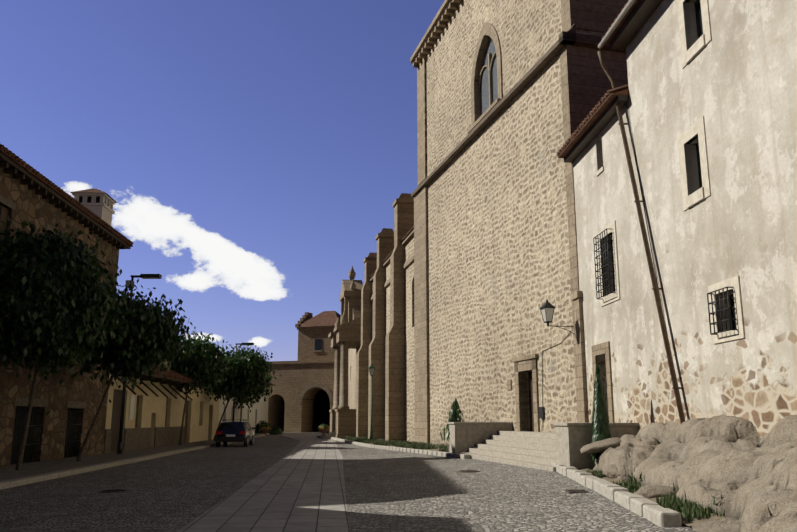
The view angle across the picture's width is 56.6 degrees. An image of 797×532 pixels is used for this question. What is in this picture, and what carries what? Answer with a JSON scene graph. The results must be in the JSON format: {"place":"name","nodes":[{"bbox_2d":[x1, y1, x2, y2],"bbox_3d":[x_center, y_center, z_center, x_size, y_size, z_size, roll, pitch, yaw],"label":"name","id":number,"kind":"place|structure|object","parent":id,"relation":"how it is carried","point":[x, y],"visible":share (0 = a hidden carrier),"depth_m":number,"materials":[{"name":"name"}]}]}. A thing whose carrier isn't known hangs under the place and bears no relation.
{"place":"outdoors","nodes":[
{"label":"outdoors","id":0,"kind":"place"},
{"bbox_2d":[0,433,263,480],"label":"sidewalk","id":1,"kind":"structure","parent":0,"point":[10,472],"depth_m":25.74,"materials":[{"name":"grey concrete"}]},
{"bbox_2d":[117,274,161,453],"bbox_3d":[-11.330,4.167,32.147,1.370,7.790,0.640,0,-12,1],"label":"street lamp","id":2,"kind":"object","parent":1,"relation":"on","point":[127,284],"visible":0.77,"depth_m":32.01,"materials":[{"name":"grey metal"}]},
{"bbox_2d":[232,343,253,421],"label":"street lamp","id":3,"kind":"object","parent":1,"relation":"on","point":[233,396],"visible":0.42,"depth_m":53.89,"materials":[{"name":"grey metal"}]},
{"bbox_2d":[0,0,444,361],"label":"sky","id":4,"kind":"structure","parent":0,"point":[251,154],"materials":[{"name":"blue"}]},
{"bbox_2d":[218,387,268,433],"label":"white house","id":5,"kind":"structure","parent":0,"point":[256,415],"depth_m":72.66,"materials":[{"name":"brown paint"}]},
{"bbox_2d":[265,363,334,432],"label":"gate wall","id":6,"kind":"structure","parent":0,"point":[292,381],"depth_m":90.69,"materials":[{"name":"brown brick"}]},
{"bbox_2d":[267,360,334,402],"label":"stone trim","id":7,"kind":"structure","parent":6,"relation":"attached to","point":[312,385],"depth_m":90.04,"materials":[{"name":"brown stone"}]},
{"bbox_2d":[295,311,340,360],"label":"gate tower","id":8,"kind":"structure","parent":0,"point":[314,341],"depth_m":91.84,"materials":[{"name":"brown brick"}]},
{"bbox_2d":[0,431,697,531],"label":"street ground","id":9,"kind":"structure","parent":0,"point":[391,491],"depth_m":14.95,"materials":[{"name":"grey stone"}]},
{"bbox_2d":[0,168,118,466],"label":"stone house","id":10,"kind":"structure","parent":9,"relation":"on","point":[37,211],"depth_m":26.45,"materials":[{"name":"stone"}]},
{"bbox_2d":[0,144,132,463],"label":"stone house trim","id":11,"kind":"structure","parent":10,"relation":"attached to","point":[24,172],"depth_m":25.56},
{"bbox_2d":[70,188,116,225],"bbox_3d":[-13.634,-2.281,32.994,1.560,2.400,1.560,0,-12,-2],"label":"chimney","id":12,"kind":"object","parent":10,"relation":"on","point":[98,203],"visible":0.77,"depth_m":32.53,"materials":[{"name":"white paint"}]},
{"bbox_2d":[0,219,142,469],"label":"orange tree","id":13,"kind":"object","parent":9,"relation":"on","point":[57,303],"visible":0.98,"depth_m":21.60,"materials":[{"name":"green plant"}]},
{"bbox_2d":[98,489,129,492],"bbox_3d":[-6.308,4.998,16.393,0.660,0.044,0.660,0,-12,1],"label":"manhole cover","id":14,"kind":"object","parent":9,"relation":"on","point":[113,491],"visible":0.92,"depth_m":16.27,"materials":[{"name":"metal"}]},
{"bbox_2d":[0,433,271,489],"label":"kerb","id":15,"kind":"structure","parent":9,"relation":"on","point":[5,484],"depth_m":22.59,"materials":[{"name":"stone"}]},
{"bbox_2d":[76,284,203,460],"bbox_3d":[-9.918,3.692,26.885,4.854,6.782,4.844,0,-12,1],"label":"orange tree","id":16,"kind":"object","parent":9,"relation":"on","point":[151,339],"visible":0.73,"depth_m":26.36,"materials":[{"name":"green plant"}]},
{"bbox_2d":[103,350,219,453],"bbox_3d":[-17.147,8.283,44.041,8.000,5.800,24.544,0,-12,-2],"label":"cream house","id":17,"kind":"structure","parent":9,"relation":"on","point":[152,405],"depth_m":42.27,"materials":[{"name":"paint"}]},
{"bbox_2d":[167,326,238,444],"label":"orange tree","id":18,"kind":"object","parent":9,"relation":"on","point":[205,366],"visible":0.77,"depth_m":42.61,"materials":[{"name":"green plant"}]},
{"bbox_2d":[215,420,254,446],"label":"parked car","id":19,"kind":"object","parent":9,"relation":"on","point":[233,431],"visible":1,"depth_m":42.53,"materials":[{"name":"grey paint"}]},
{"bbox_2d":[205,342,274,440],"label":"orange tree","id":20,"kind":"object","parent":9,"relation":"on","point":[250,368],"visible":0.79,"depth_m":51.24,"materials":[{"name":"green plant"}]},
{"bbox_2d":[235,368,280,420],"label":"orange tree","id":21,"kind":"object","parent":9,"relation":"on","point":[256,399],"visible":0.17,"depth_m":64.89,"materials":[{"name":"green plant"}]},
{"bbox_2d":[177,432,348,531],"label":"paved strip","id":22,"kind":"object","parent":9,"relation":"on","point":[300,487],"visible":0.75,"depth_m":14.72,"materials":[{"name":"grey stone"}]},
{"bbox_2d":[317,424,329,433],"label":"planter bowl","id":23,"kind":"object","parent":22,"relation":"on","point":[322,429],"visible":0.94,"depth_m":68.17,"materials":[{"name":"ceramic"}]},
{"bbox_2d":[255,420,270,433],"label":"shrub","id":24,"kind":"object","parent":9,"relation":"on","point":[258,425],"visible":0.5,"depth_m":78.03,"materials":[{"name":"green plant"}]},
{"bbox_2d":[259,423,271,435],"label":"potted plant","id":25,"kind":"object","parent":9,"relation":"on","point":[265,428],"visible":0.96,"depth_m":72.19,"materials":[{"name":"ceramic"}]},
{"bbox_2d":[269,425,281,434],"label":"shrub","id":26,"kind":"object","parent":9,"relation":"on","point":[275,430],"visible":0.98,"depth_m":75.97,"materials":[{"name":"green plant"}]},
{"bbox_2d":[279,389,329,431],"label":"archway openings","id":27,"kind":"object","parent":9,"relation":"on","point":[321,408],"visible":0.02,"depth_m":105.01,"materials":[{"name":"black"}]},
{"bbox_2d":[317,266,362,438],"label":"church portal","id":28,"kind":"object","parent":9,"relation":"on","point":[345,335],"visible":0.88,"depth_m":62.73,"materials":[{"name":"brown stone"}]},
{"bbox_2d":[348,349,355,408],"bbox_3d":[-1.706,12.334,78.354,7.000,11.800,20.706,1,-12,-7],"label":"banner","id":29,"kind":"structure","parent":9,"relation":"on","point":[351,375],"depth_m":73.58,"materials":[{"name":"beige fabric"}]},
{"bbox_2d":[355,285,363,408],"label":"church portal wall","id":30,"kind":"structure","parent":9,"relation":"on","point":[357,349],"depth_m":67.36,"materials":[{"name":"brown stone"}]},
{"bbox_2d":[356,193,413,440],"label":"buttresses","id":31,"kind":"structure","parent":9,"relation":"on","point":[388,404],"depth_m":52.26,"materials":[{"name":"brown stone"}]},
{"bbox_2d":[372,236,414,441],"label":"church wall","id":32,"kind":"structure","parent":9,"relation":"on","point":[409,363],"depth_m":45.42,"materials":[{"name":"beige stone"}]},
{"bbox_2d":[369,227,413,278],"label":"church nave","id":33,"kind":"structure","parent":32,"relation":"on","point":[392,251],"depth_m":50.69,"materials":[{"name":"stone"}]},
{"bbox_2d":[331,437,470,458],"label":"curb","id":34,"kind":"structure","parent":9,"relation":"on","point":[448,454],"depth_m":33.03,"materials":[{"name":"stone"}]},
{"bbox_2d":[456,470,480,472],"bbox_3d":[1.983,5.748,20.660,0.760,0.044,0.760,0,-12,1],"label":"manhole cover","id":35,"kind":"object","parent":9,"relation":"on","point":[467,471],"visible":0.81,"depth_m":20.47,"materials":[{"name":"metal"}]},
{"bbox_2d":[410,0,627,443],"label":"stone trim","id":36,"kind":"structure","parent":9,"relation":"on","point":[586,85],"depth_m":27.27,"materials":[{"name":"brown stone"}]},
{"bbox_2d":[539,332,570,422],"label":"electrical cable","id":37,"kind":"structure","parent":36,"relation":"attached to","point":[542,412],"depth_m":26.20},
{"bbox_2d":[448,422,638,470],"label":"church steps","id":38,"kind":"structure","parent":9,"relation":"on","point":[505,443],"depth_m":23.22,"materials":[{"name":"beige stone"}]},
{"bbox_2d":[565,489,589,493],"bbox_3d":[3.503,4.416,14.468,0.400,0.036,0.600,-1,-12,5],"label":"gully grate","id":39,"kind":"object","parent":9,"relation":"on","point":[570,491],"visible":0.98,"depth_m":14.31,"materials":[{"name":"metal"}]},
{"bbox_2d":[590,364,611,464],"bbox_3d":[5.073,3.818,18.593,0.604,2.709,0.593,4,-13,-21],"label":"cypress","id":40,"kind":"object","parent":9,"relation":"on","point":[601,426],"visible":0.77,"depth_m":18.47,"materials":[{"name":"green plant"}]},
{"bbox_2d":[573,101,650,429],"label":"plaster house","id":41,"kind":"structure","parent":9,"relation":"on","point":[604,198],"depth_m":21.00,"materials":[{"name":"beige paint"}]},
{"bbox_2d":[557,84,628,422],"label":"plaster house trim","id":42,"kind":"structure","parent":41,"relation":"attached to","point":[598,118],"depth_m":22.00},
{"bbox_2d":[613,89,628,93],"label":"roof","id":43,"kind":"structure","parent":41,"relation":"on","point":[626,91],"depth_m":20.18,"materials":[{"name":"brown tile"}]},
{"bbox_2d":[603,464,625,477],"bbox_3d":[4.732,4.415,15.882,0.590,0.353,0.912,4,-10,-10],"label":"boulder","id":44,"kind":"object","parent":9,"relation":"on","point":[611,471],"visible":0.42,"depth_m":15.71,"materials":[{"name":"beige stone"}]},
{"bbox_2d":[552,462,681,527],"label":"kerb stones","id":45,"kind":"object","parent":9,"relation":"on","point":[653,512],"visible":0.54,"depth_m":11.89,"materials":[{"name":"stone"}]},
{"bbox_2d":[580,414,796,531],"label":"outcrop rock","id":46,"kind":"object","parent":9,"relation":"on","point":[701,460],"visible":0.73,"depth_m":11.64,"materials":[{"name":"stone"}]},
{"bbox_2d":[580,436,621,452],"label":"rock slab","id":47,"kind":"structure","parent":46,"relation":"on","point":[601,445],"depth_m":17.68,"materials":[{"name":"beige stone"}]},
{"bbox_2d":[626,0,796,437],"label":"building facade","id":48,"kind":"structure","parent":9,"relation":"on","point":[733,81],"depth_m":15.13,"materials":[{"name":"beige paint"}]},
{"bbox_2d":[598,51,684,423],"bbox_3d":[6.207,-1.170,18.667,0.612,10.438,2.742,3,-12,-15],"label":"downpipe","id":49,"kind":"object","parent":48,"relation":"attached to","point":[655,288],"visible":0.85,"depth_m":18.41,"materials":[{"name":"brown metal"}]},
{"bbox_2d":[598,0,744,343],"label":"tall plaster house trim","id":50,"kind":"structure","parent":48,"relation":"attached to","point":[632,18],"depth_m":16.48,"materials":[{"name":"beige stone"}]},
{"bbox_2d":[356,439,445,451],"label":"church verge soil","id":51,"kind":"structure","parent":0,"point":[412,448],"depth_m":33.99,"materials":[{"name":"brown soil"}]},
{"bbox_2d":[369,365,374,438],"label":"green lamp post","id":52,"kind":"object","parent":51,"relation":"on","point":[371,369],"visible":0.98,"depth_m":49.29,"materials":[{"name":"green"}]},
{"bbox_2d":[440,398,464,441],"bbox_3d":[2.187,6.219,29.403,1.096,2.002,1.059,0,-12,1],"label":"shrub","id":53,"kind":"object","parent":51,"relation":"on","point":[456,411],"visible":0.6,"depth_m":29.35,"materials":[{"name":"green plant"}]},
{"bbox_2d":[341,436,731,521],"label":"verge grass","id":54,"kind":"structure","parent":51,"relation":"on","point":[689,511],"depth_m":13.42,"materials":[{"name":"green plant"}]},
{"bbox_2d":[633,485,677,498],"bbox_3d":[4.383,3.857,12.556,0.862,0.282,0.565,-5,-13,22],"label":"boulder","id":55,"kind":"object","parent":54,"relation":"on","point":[649,491],"visible":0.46,"depth_m":12.37,"materials":[{"name":"beige stone"}]},
{"bbox_2d":[428,52,576,445],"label":"church wall","id":56,"kind":"structure","parent":0,"point":[498,260],"depth_m":30.35,"materials":[{"name":"beige stone"}]},
{"bbox_2d":[471,22,533,431],"bbox_3d":[4.486,-2.499,31.573,0.370,18.650,6.179,3,-12,-15],"label":"church door and glass","id":57,"kind":"structure","parent":56,"relation":"in","point":[486,86],"depth_m":34.55,"materials":[{"name":"grey glass"}]},
{"bbox_2d":[426,0,604,176],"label":"church wall","id":58,"kind":"structure","parent":0,"point":[529,31],"depth_m":36.51,"materials":[{"name":"beige stone"}]},
{"bbox_2d":[539,299,573,334],"bbox_3d":[5.237,1.682,24.226,1.140,1.180,0.380,3,-12,-15],"label":"wall lantern","id":59,"kind":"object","parent":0,"point":[547,308],"depth_m":24.05,"materials":[{"name":"white glass"}]}
]}

